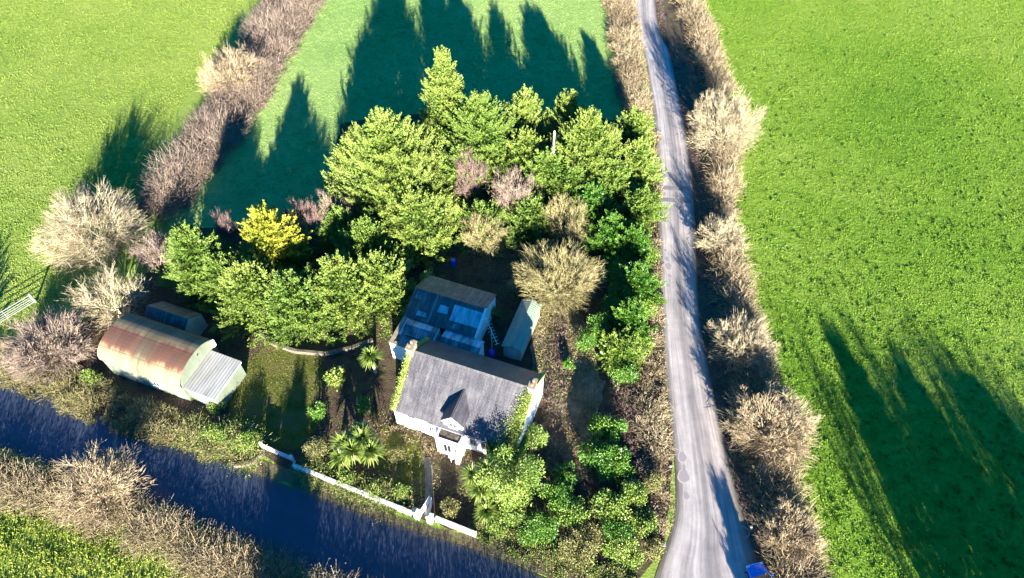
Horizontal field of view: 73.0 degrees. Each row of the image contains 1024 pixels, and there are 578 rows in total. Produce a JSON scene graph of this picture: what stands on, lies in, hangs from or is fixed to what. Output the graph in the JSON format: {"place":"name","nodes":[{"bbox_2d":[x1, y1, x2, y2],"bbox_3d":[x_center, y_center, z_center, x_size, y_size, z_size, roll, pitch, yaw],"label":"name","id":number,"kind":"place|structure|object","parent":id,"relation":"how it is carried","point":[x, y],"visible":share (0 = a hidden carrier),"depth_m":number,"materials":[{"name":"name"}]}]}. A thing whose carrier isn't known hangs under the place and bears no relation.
{"place":"outdoors","nodes":[
{"label":"outdoors","id":0,"kind":"place"},
{"bbox_2d":[226,345,325,449],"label":"lawn","id":1,"kind":"structure","parent":0,"point":[294,421],"depth_m":67.88,"materials":[{"name":"green plant"}]},
{"bbox_2d":[0,108,672,577],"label":"garden ground","id":2,"kind":"structure","parent":0,"point":[354,370],"depth_m":68.65,"materials":[{"name":"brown plant"}]},
{"bbox_2d":[0,300,99,393],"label":"bare tree","id":3,"kind":"object","parent":2,"relation":"on","point":[49,331],"visible":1,"depth_m":68.50,"materials":[{"name":"beige plant"}]},
{"bbox_2d":[56,264,155,337],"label":"bare tree","id":4,"kind":"object","parent":2,"relation":"on","point":[87,300],"visible":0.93,"depth_m":71.76,"materials":[{"name":"beige plant"}]},
{"bbox_2d":[0,337,219,464],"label":"hedge","id":5,"kind":"object","parent":2,"relation":"on","point":[126,424],"visible":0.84,"depth_m":66.70,"materials":[{"name":"green plant"}]},
{"bbox_2d":[128,228,176,279],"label":"bare tree","id":6,"kind":"object","parent":2,"relation":"on","point":[148,251],"visible":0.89,"depth_m":75.53,"materials":[{"name":"plant"}]},
{"bbox_2d":[97,313,245,409],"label":"barn","id":7,"kind":"structure","parent":2,"relation":"on","point":[180,363],"depth_m":66.53,"materials":[{"name":"metal"}]},
{"bbox_2d":[144,301,207,335],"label":"stone store","id":8,"kind":"structure","parent":2,"relation":"on","point":[190,321],"depth_m":70.65,"materials":[{"name":"stone"}]},
{"bbox_2d":[150,219,247,313],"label":"conifer tree","id":9,"kind":"object","parent":2,"relation":"on","point":[188,249],"visible":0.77,"depth_m":71.67,"materials":[{"name":"green plant"}]},
{"bbox_2d":[185,247,257,312],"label":"conifer tree","id":10,"kind":"object","parent":2,"relation":"on","point":[217,264],"visible":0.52,"depth_m":71.79,"materials":[{"name":"green plant"}]},
{"bbox_2d":[206,209,243,251],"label":"bare tree","id":11,"kind":"object","parent":2,"relation":"on","point":[223,232],"visible":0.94,"depth_m":75.91,"materials":[{"name":"plant"}]},
{"bbox_2d":[169,407,285,479],"bbox_3d":[-26.732,13.820,63.946,11.578,3.801,5.656,16,54,12],"label":"hedge","id":12,"kind":"object","parent":2,"relation":"on","point":[201,418],"visible":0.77,"depth_m":64.19,"materials":[{"name":"green plant"}]},
{"bbox_2d":[230,429,260,454],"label":"evergreen shrub","id":13,"kind":"object","parent":2,"relation":"on","point":[246,436],"visible":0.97,"depth_m":63.43,"materials":[{"name":"green plant"}]},
{"bbox_2d":[207,250,295,348],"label":"conifer tree","id":14,"kind":"object","parent":2,"relation":"on","point":[247,278],"visible":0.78,"depth_m":70.55,"materials":[{"name":"green plant"}]},
{"bbox_2d":[233,199,323,273],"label":"conifer tree","id":15,"kind":"object","parent":2,"relation":"on","point":[265,230],"visible":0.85,"depth_m":73.28,"materials":[{"name":"yellow plant"}]},
{"bbox_2d":[245,261,353,349],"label":"conifer tree","id":16,"kind":"object","parent":2,"relation":"on","point":[289,293],"visible":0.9,"depth_m":69.71,"materials":[{"name":"green plant"}]},
{"bbox_2d":[281,196,322,244],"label":"bare tree","id":17,"kind":"object","parent":2,"relation":"on","point":[301,214],"visible":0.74,"depth_m":77.08,"materials":[{"name":"plant"}]},
{"bbox_2d":[258,332,373,355],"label":"stone edging","id":18,"kind":"object","parent":2,"relation":"on","point":[333,351],"visible":0.98,"depth_m":70.81,"materials":[{"name":"stone"}]},
{"bbox_2d":[301,435,330,462],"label":"evergreen shrub","id":19,"kind":"object","parent":2,"relation":"on","point":[311,452],"visible":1,"depth_m":63.36,"materials":[{"name":"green plant"}]},
{"bbox_2d":[312,204,358,262],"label":"conifer tree","id":20,"kind":"object","parent":2,"relation":"on","point":[336,217],"visible":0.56,"depth_m":76.25,"materials":[{"name":"green plant"}]},
{"bbox_2d":[316,188,355,220],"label":"bare tree","id":21,"kind":"object","parent":2,"relation":"on","point":[328,205],"visible":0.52,"depth_m":77.17,"materials":[{"name":"plant"}]},
{"bbox_2d":[296,246,393,340],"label":"conifer tree","id":22,"kind":"object","parent":2,"relation":"on","point":[341,269],"visible":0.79,"depth_m":70.08,"materials":[{"name":"green plant"}]},
{"bbox_2d":[292,463,411,515],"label":"boundary wall","id":23,"kind":"structure","parent":2,"relation":"on","point":[404,510],"depth_m":61.37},
{"bbox_2d":[318,125,386,208],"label":"conifer tree","id":24,"kind":"object","parent":2,"relation":"on","point":[342,143],"visible":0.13,"depth_m":80.75,"materials":[{"name":"green plant"}]},
{"bbox_2d":[288,455,421,521],"bbox_3d":[-13.986,17.544,61.426,13.224,2.650,4.318,12,53,9],"label":"hedge","id":25,"kind":"object","parent":2,"relation":"on","point":[334,475],"visible":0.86,"depth_m":61.70,"materials":[{"name":"green plant"}]},
{"bbox_2d":[327,420,385,469],"bbox_3d":[-13.950,14.197,62.553,5.379,4.134,4.876,0,52,0],"label":"palm tree","id":26,"kind":"object","parent":2,"relation":"on","point":[359,444],"visible":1,"depth_m":61.57,"materials":[{"name":"green plant"}]},
{"bbox_2d":[324,213,413,295],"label":"conifer tree","id":27,"kind":"object","parent":2,"relation":"on","point":[363,236],"visible":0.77,"depth_m":73.65,"materials":[{"name":"green plant"}]},
{"bbox_2d":[339,247,416,331],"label":"conifer tree","id":28,"kind":"object","parent":2,"relation":"on","point":[377,270],"visible":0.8,"depth_m":71.45,"materials":[{"name":"green plant"}]},
{"bbox_2d":[309,105,469,252],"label":"conifer tree","id":29,"kind":"object","parent":2,"relation":"on","point":[389,156],"visible":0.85,"depth_m":75.06,"materials":[{"name":"green plant"}]},
{"bbox_2d":[306,406,477,517],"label":"undergrowth","id":30,"kind":"object","parent":2,"relation":"on","point":[407,464],"visible":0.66,"depth_m":63.33,"materials":[{"name":"green plant"}]},
{"bbox_2d":[376,184,471,277],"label":"conifer tree","id":31,"kind":"object","parent":2,"relation":"on","point":[411,210],"visible":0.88,"depth_m":75.44,"materials":[{"name":"green plant"}]},
{"bbox_2d":[416,45,465,161],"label":"conifer tree","id":32,"kind":"object","parent":2,"relation":"on","point":[442,86],"visible":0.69,"depth_m":82.62,"materials":[{"name":"green plant"}]},
{"bbox_2d":[389,275,495,360],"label":"wing","id":33,"kind":"structure","parent":2,"relation":"on","point":[458,312],"depth_m":69.94,"materials":[{"name":"grey"}]},
{"bbox_2d":[429,141,492,209],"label":"conifer tree","id":34,"kind":"object","parent":2,"relation":"on","point":[448,168],"visible":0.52,"depth_m":81.20,"materials":[{"name":"green plant"}]},
{"bbox_2d":[390,337,544,464],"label":"cottage","id":35,"kind":"structure","parent":2,"relation":"on","point":[456,401],"depth_m":62.51,"materials":[{"name":"stone"}]},
{"bbox_2d":[450,145,488,206],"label":"bare tree","id":36,"kind":"object","parent":2,"relation":"on","point":[471,170],"visible":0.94,"depth_m":80.13,"materials":[{"name":"plant"}]},
{"bbox_2d":[425,90,527,200],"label":"conifer tree","id":37,"kind":"object","parent":2,"relation":"on","point":[482,131],"visible":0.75,"depth_m":81.18,"materials":[{"name":"green plant"}]},
{"bbox_2d":[448,197,514,257],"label":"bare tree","id":38,"kind":"object","parent":2,"relation":"on","point":[483,207],"visible":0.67,"depth_m":78.91,"materials":[{"name":"green plant"}]},
{"bbox_2d":[460,456,503,504],"bbox_3d":[-2.590,16.794,59.486,3.832,5.771,3.943,0,52,0],"label":"palm tree","id":39,"kind":"object","parent":2,"relation":"on","point":[469,473],"visible":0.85,"depth_m":58.25,"materials":[{"name":"plant"}]},
{"bbox_2d":[459,210,513,259],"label":"bare tree","id":40,"kind":"object","parent":2,"relation":"on","point":[476,233],"visible":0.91,"depth_m":77.70,"materials":[{"name":"plant"}]},
{"bbox_2d":[473,444,545,510],"bbox_3d":[-0.131,16.366,59.344,6.252,6.562,5.745,0,52,0],"label":"evergreen shrub","id":41,"kind":"object","parent":2,"relation":"on","point":[522,479],"visible":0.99,"depth_m":58.26,"materials":[{"name":"green plant"}]},
{"bbox_2d":[498,496,526,527],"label":"evergreen shrub","id":42,"kind":"object","parent":2,"relation":"on","point":[509,518],"visible":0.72,"depth_m":59.29,"materials":[{"name":"green plant"}]},
{"bbox_2d":[489,165,542,219],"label":"bare tree","id":43,"kind":"object","parent":2,"relation":"on","point":[506,196],"visible":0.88,"depth_m":80.02,"materials":[{"name":"plant"}]},
{"bbox_2d":[488,125,551,200],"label":"conifer tree","id":44,"kind":"object","parent":2,"relation":"on","point":[524,145],"visible":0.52,"depth_m":81.83,"materials":[{"name":"green plant"}]},
{"bbox_2d":[501,299,541,360],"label":"garden shed","id":45,"kind":"structure","parent":2,"relation":"on","point":[517,338],"depth_m":70.36,"materials":[{"name":"grey"}]},
{"bbox_2d":[498,83,554,160],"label":"conifer tree","id":46,"kind":"object","parent":2,"relation":"on","point":[524,109],"visible":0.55,"depth_m":84.33,"materials":[{"name":"green plant"}]},
{"bbox_2d":[501,188,570,255],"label":"conifer tree","id":47,"kind":"object","parent":2,"relation":"on","point":[524,218],"visible":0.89,"depth_m":78.80,"materials":[{"name":"green plant"}]},
{"bbox_2d":[524,421,548,450],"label":"evergreen shrub","id":48,"kind":"object","parent":2,"relation":"on","point":[538,437],"visible":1,"depth_m":62.95,"materials":[{"name":"green plant"}]},
{"bbox_2d":[517,508,560,546],"bbox_3d":[2.245,20.207,59.001,3.850,2.401,3.490,0,52,0],"label":"evergreen shrub","id":49,"kind":"object","parent":2,"relation":"on","point":[544,526],"visible":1,"depth_m":58.53,"materials":[{"name":"green plant"}]},
{"bbox_2d":[504,145,577,210],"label":"conifer tree","id":50,"kind":"object","parent":2,"relation":"on","point":[542,166],"visible":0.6,"depth_m":80.24,"materials":[{"name":"green plant"}]},
{"bbox_2d":[467,517,638,577],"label":"hedge","id":51,"kind":"object","parent":2,"relation":"on","point":[594,570],"visible":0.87,"depth_m":58.21,"materials":[{"name":"green plant"}]},
{"bbox_2d":[501,237,608,324],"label":"bare tree","id":52,"kind":"object","parent":2,"relation":"on","point":[574,270],"visible":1,"depth_m":73.20,"materials":[{"name":"beige plant"}]},
{"bbox_2d":[537,477,574,515],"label":"evergreen shrub","id":53,"kind":"object","parent":2,"relation":"on","point":[564,491],"visible":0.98,"depth_m":59.97,"materials":[{"name":"green plant"}]},
{"bbox_2d":[537,88,586,158],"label":"conifer tree","id":54,"kind":"object","parent":2,"relation":"on","point":[566,106],"visible":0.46,"depth_m":84.61,"materials":[{"name":"green plant"}]},
{"bbox_2d":[533,190,595,249],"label":"bare tree","id":55,"kind":"object","parent":2,"relation":"on","point":[555,214],"visible":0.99,"depth_m":77.91,"materials":[{"name":"plant"}]},
{"bbox_2d":[551,461,577,487],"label":"evergreen shrub","id":56,"kind":"object","parent":2,"relation":"on","point":[563,470],"visible":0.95,"depth_m":61.61,"materials":[{"name":"green plant"}]},
{"bbox_2d":[539,158,607,225],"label":"conifer tree","id":57,"kind":"object","parent":2,"relation":"on","point":[573,176],"visible":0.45,"depth_m":80.25,"materials":[{"name":"green plant"}]},
{"bbox_2d":[557,494,591,531],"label":"evergreen shrub","id":58,"kind":"object","parent":2,"relation":"on","point":[574,512],"visible":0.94,"depth_m":59.11,"materials":[{"name":"green plant"}]},
{"bbox_2d":[556,521,602,570],"bbox_3d":[5.926,21.434,58.146,4.252,2.236,3.565,-28,57,-20],"label":"evergreen shrub","id":59,"kind":"object","parent":2,"relation":"on","point":[588,536],"visible":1,"depth_m":57.96,"materials":[{"name":"green plant"}]},
{"bbox_2d":[577,437,605,471],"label":"evergreen shrub","id":60,"kind":"object","parent":2,"relation":"on","point":[590,450],"visible":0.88,"depth_m":62.45,"materials":[{"name":"green plant"}]},
{"bbox_2d":[561,177,622,240],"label":"conifer tree","id":61,"kind":"object","parent":2,"relation":"on","point":[594,195],"visible":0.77,"depth_m":79.26,"materials":[{"name":"green plant"}]},
{"bbox_2d":[539,105,653,211],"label":"conifer tree","id":62,"kind":"object","parent":2,"relation":"on","point":[589,133],"visible":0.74,"depth_m":79.86,"materials":[{"name":"green plant"}]},
{"bbox_2d":[577,208,633,262],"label":"conifer tree","id":63,"kind":"object","parent":2,"relation":"on","point":[612,224],"visible":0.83,"depth_m":76.75,"materials":[{"name":"green plant"}]},
{"bbox_2d":[587,312,623,343],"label":"evergreen shrub","id":64,"kind":"object","parent":2,"relation":"on","point":[602,326],"visible":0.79,"depth_m":70.43,"materials":[{"name":"green plant"}]},
{"bbox_2d":[586,412,627,445],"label":"evergreen shrub","id":65,"kind":"object","parent":2,"relation":"on","point":[606,427],"visible":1,"depth_m":63.81,"materials":[{"name":"green plant"}]},
{"bbox_2d":[587,487,631,527],"bbox_3d":[8.496,18.962,59.570,3.966,3.029,3.247,35,60,24],"label":"evergreen shrub","id":66,"kind":"object","parent":2,"relation":"on","point":[612,503],"visible":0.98,"depth_m":59.09,"materials":[{"name":"green plant"}]},
{"bbox_2d":[597,251,631,282],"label":"evergreen shrub","id":67,"kind":"object","parent":2,"relation":"on","point":[611,268],"visible":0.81,"depth_m":75.81,"materials":[{"name":"green plant"}]},
{"bbox_2d":[594,442,635,484],"bbox_3d":[9.196,15.608,62.039,3.923,3.265,3.881,0,52,0],"label":"evergreen shrub","id":68,"kind":"object","parent":2,"relation":"on","point":[611,462],"visible":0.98,"depth_m":61.53,"materials":[{"name":"green plant"}]},
{"bbox_2d":[599,519,635,554],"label":"evergreen shrub","id":69,"kind":"object","parent":2,"relation":"on","point":[610,531],"visible":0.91,"depth_m":58.08,"materials":[{"name":"green plant"}]},
{"bbox_2d":[593,326,644,381],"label":"conifer tree","id":70,"kind":"object","parent":2,"relation":"on","point":[621,346],"visible":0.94,"depth_m":68.14,"materials":[{"name":"green plant"}]},
{"bbox_2d":[592,154,646,213],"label":"conifer tree","id":71,"kind":"object","parent":2,"relation":"on","point":[619,171],"visible":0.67,"depth_m":80.78,"materials":[{"name":"green plant"}]},
{"bbox_2d":[605,357,639,387],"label":"evergreen shrub","id":72,"kind":"object","parent":2,"relation":"on","point":[631,372],"visible":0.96,"depth_m":67.77,"materials":[{"name":"green plant"}]},
{"bbox_2d":[598,526,647,569],"bbox_3d":[9.456,21.769,57.945,4.066,2.140,3.188,33,59,23],"label":"evergreen shrub","id":73,"kind":"object","parent":2,"relation":"on","point":[624,549],"visible":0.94,"depth_m":57.59,"materials":[{"name":"green plant"}]},
{"bbox_2d":[598,293,657,349],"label":"conifer tree","id":74,"kind":"object","parent":2,"relation":"on","point":[631,313],"visible":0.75,"depth_m":69.46,"materials":[{"name":"green plant"}]},
{"bbox_2d":[608,368,647,481],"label":"bramble thicket","id":75,"kind":"object","parent":2,"relation":"on","point":[638,473],"visible":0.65,"depth_m":66.01,"materials":[{"name":"brown plant"}]},
{"bbox_2d":[607,105,655,156],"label":"conifer tree","id":76,"kind":"object","parent":2,"relation":"on","point":[636,125],"visible":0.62,"depth_m":84.96,"materials":[{"name":"green plant"}]},
{"bbox_2d":[617,474,648,509],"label":"evergreen shrub","id":77,"kind":"object","parent":2,"relation":"on","point":[636,491],"visible":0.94,"depth_m":60.43,"materials":[{"name":"green plant"}]},
{"bbox_2d":[607,222,661,270],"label":"conifer tree","id":78,"kind":"object","parent":2,"relation":"on","point":[634,240],"visible":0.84,"depth_m":75.62,"materials":[{"name":"green plant"}]},
{"bbox_2d":[609,259,667,310],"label":"conifer tree","id":79,"kind":"object","parent":2,"relation":"on","point":[639,278],"visible":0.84,"depth_m":72.53,"materials":[{"name":"green plant"}]},
{"bbox_2d":[617,135,668,197],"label":"conifer tree","id":80,"kind":"object","parent":2,"relation":"on","point":[639,151],"visible":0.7,"depth_m":81.75,"materials":[{"name":"green plant"}]},
{"bbox_2d":[628,506,658,539],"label":"evergreen shrub","id":81,"kind":"object","parent":2,"relation":"on","point":[647,518],"visible":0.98,"depth_m":59.18,"materials":[{"name":"green plant"}]},
{"bbox_2d":[617,182,671,234],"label":"conifer tree","id":82,"kind":"object","parent":2,"relation":"on","point":[643,205],"visible":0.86,"depth_m":79.94,"materials":[{"name":"green plant"}]},
{"bbox_2d":[628,128,677,540],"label":"hedge","id":83,"kind":"object","parent":2,"relation":"on","point":[660,454],"visible":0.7,"depth_m":66.04,"materials":[{"name":"brown plant"}]},
{"bbox_2d":[0,0,727,577],"bbox_3d":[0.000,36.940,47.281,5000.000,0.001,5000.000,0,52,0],"label":"ground","id":84,"kind":"structure","parent":0,"point":[196,100],"depth_m":93.91,"materials":[{"name":"green plant"}]},
{"bbox_2d":[26,177,154,279],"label":"bare tree","id":85,"kind":"object","parent":84,"relation":"on","point":[82,213],"visible":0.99,"depth_m":77.08,"materials":[{"name":"beige plant"}]},
{"bbox_2d":[0,484,240,577],"bbox_3d":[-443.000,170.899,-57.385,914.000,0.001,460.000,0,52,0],"label":"grass field","id":86,"kind":"structure","parent":84,"relation":"on","point":[59,540],"depth_m":58.52,"materials":[{"name":"green plant"}]},
{"bbox_2d":[44,439,156,541],"bbox_3d":[-35.868,16.512,59.644,8.260,6.129,8.699,-28,57,-20],"label":"bare tree","id":87,"kind":"object","parent":86,"relation":"on","point":[101,470],"visible":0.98,"depth_m":59.29,"materials":[{"name":"beige plant"}]},
{"bbox_2d":[0,443,373,577],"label":"hedge","id":88,"kind":"object","parent":86,"relation":"on","point":[6,491],"visible":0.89,"depth_m":58.97,"materials":[{"name":"beige plant"}]},
{"bbox_2d":[0,0,245,338],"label":"grass","id":89,"kind":"structure","parent":84,"relation":"on","point":[83,96],"depth_m":98.05,"materials":[{"name":"green plant"}]},
{"bbox_2d":[131,0,326,231],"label":"hedge","id":90,"kind":"object","parent":84,"relation":"on","point":[282,12],"visible":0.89,"depth_m":93.10,"materials":[{"name":"brown plant"}]},
{"bbox_2d":[194,41,271,100],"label":"bare tree","id":91,"kind":"object","parent":84,"relation":"on","point":[219,72],"visible":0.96,"depth_m":95.89,"materials":[{"name":"beige plant"}]},
{"bbox_2d":[0,378,543,577],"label":"lane","id":92,"kind":"structure","parent":84,"relation":"on","point":[316,528],"depth_m":61.04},
{"bbox_2d":[250,460,550,576],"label":"grass verge","id":93,"kind":"object","parent":84,"relation":"on","point":[466,540],"depth_m":60.51,"materials":[{"name":"green plant"}]},
{"bbox_2d":[371,425,425,495],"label":"front lawn","id":94,"kind":"structure","parent":0,"point":[408,480],"depth_m":63.59,"materials":[{"name":"green plant"}]},
{"bbox_2d":[162,0,637,339],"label":"field","id":95,"kind":"structure","parent":0,"point":[306,169],"depth_m":100.48,"materials":[{"name":"green plant"}]},
{"bbox_2d":[599,0,655,117],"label":"hedge","id":96,"kind":"object","parent":95,"relation":"on","point":[634,29],"visible":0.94,"depth_m":102.33,"materials":[{"name":"brown plant"}]},
{"bbox_2d":[530,302,605,481],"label":"bracken ground","id":97,"kind":"structure","parent":0,"point":[587,383],"depth_m":68.64,"materials":[{"name":"plant"}]},
{"bbox_2d":[540,318,580,467],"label":"bramble thicket","id":98,"kind":"object","parent":97,"relation":"on","point":[567,411],"visible":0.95,"depth_m":67.40,"materials":[{"name":"brown plant"}]},
{"bbox_2d":[630,0,758,577],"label":"road","id":99,"kind":"structure","parent":0,"point":[709,536],"depth_m":68.55,"materials":[{"name":"grey asphalt"}]},
{"bbox_2d":[656,0,806,577],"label":"hedge bank","id":100,"kind":"structure","parent":0,"point":[671,24],"depth_m":77.67,"materials":[{"name":"plant"}]},
{"bbox_2d":[693,210,751,265],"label":"bare tree","id":101,"kind":"object","parent":100,"relation":"on","point":[725,228],"visible":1,"depth_m":78.02,"materials":[{"name":"plant"}]},
{"bbox_2d":[686,81,767,162],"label":"bare tree","id":102,"kind":"object","parent":100,"relation":"on","point":[717,121],"visible":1,"depth_m":87.13,"materials":[{"name":"beige plant"}]},
{"bbox_2d":[703,306,780,381],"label":"bare tree","id":103,"kind":"object","parent":100,"relation":"on","point":[746,331],"visible":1,"depth_m":69.12,"materials":[{"name":"beige plant"}]},
{"bbox_2d":[668,0,838,577],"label":"hedge","id":104,"kind":"object","parent":100,"relation":"on","point":[720,81],"visible":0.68,"depth_m":74.52,"materials":[{"name":"brown plant"}]},
{"bbox_2d":[717,378,821,476],"bbox_3d":[23.792,12.320,62.986,9.598,6.011,9.678,0,52,0],"label":"bare tree","id":105,"kind":"object","parent":100,"relation":"on","point":[792,426],"visible":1,"depth_m":62.78,"materials":[{"name":"beige plant"}]},
{"bbox_2d":[749,493,830,573],"bbox_3d":[23.277,20.186,57.849,5.881,4.495,6.351,0,52,0],"label":"bare tree","id":106,"kind":"object","parent":100,"relation":"on","point":[804,541],"visible":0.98,"depth_m":57.65,"materials":[{"name":"beige plant"}]},
{"bbox_2d":[699,0,1023,577],"bbox_3d":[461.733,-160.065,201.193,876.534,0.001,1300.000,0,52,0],"label":"field","id":107,"kind":"structure","parent":0,"point":[970,339],"depth_m":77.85,"materials":[{"name":"green plant"}]},
{"bbox_2d":[726,27,1023,577],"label":"grass tussocks","id":108,"kind":"object","parent":107,"relation":"on","point":[935,380],"depth_m":72.40,"materials":[{"name":"green plant"}]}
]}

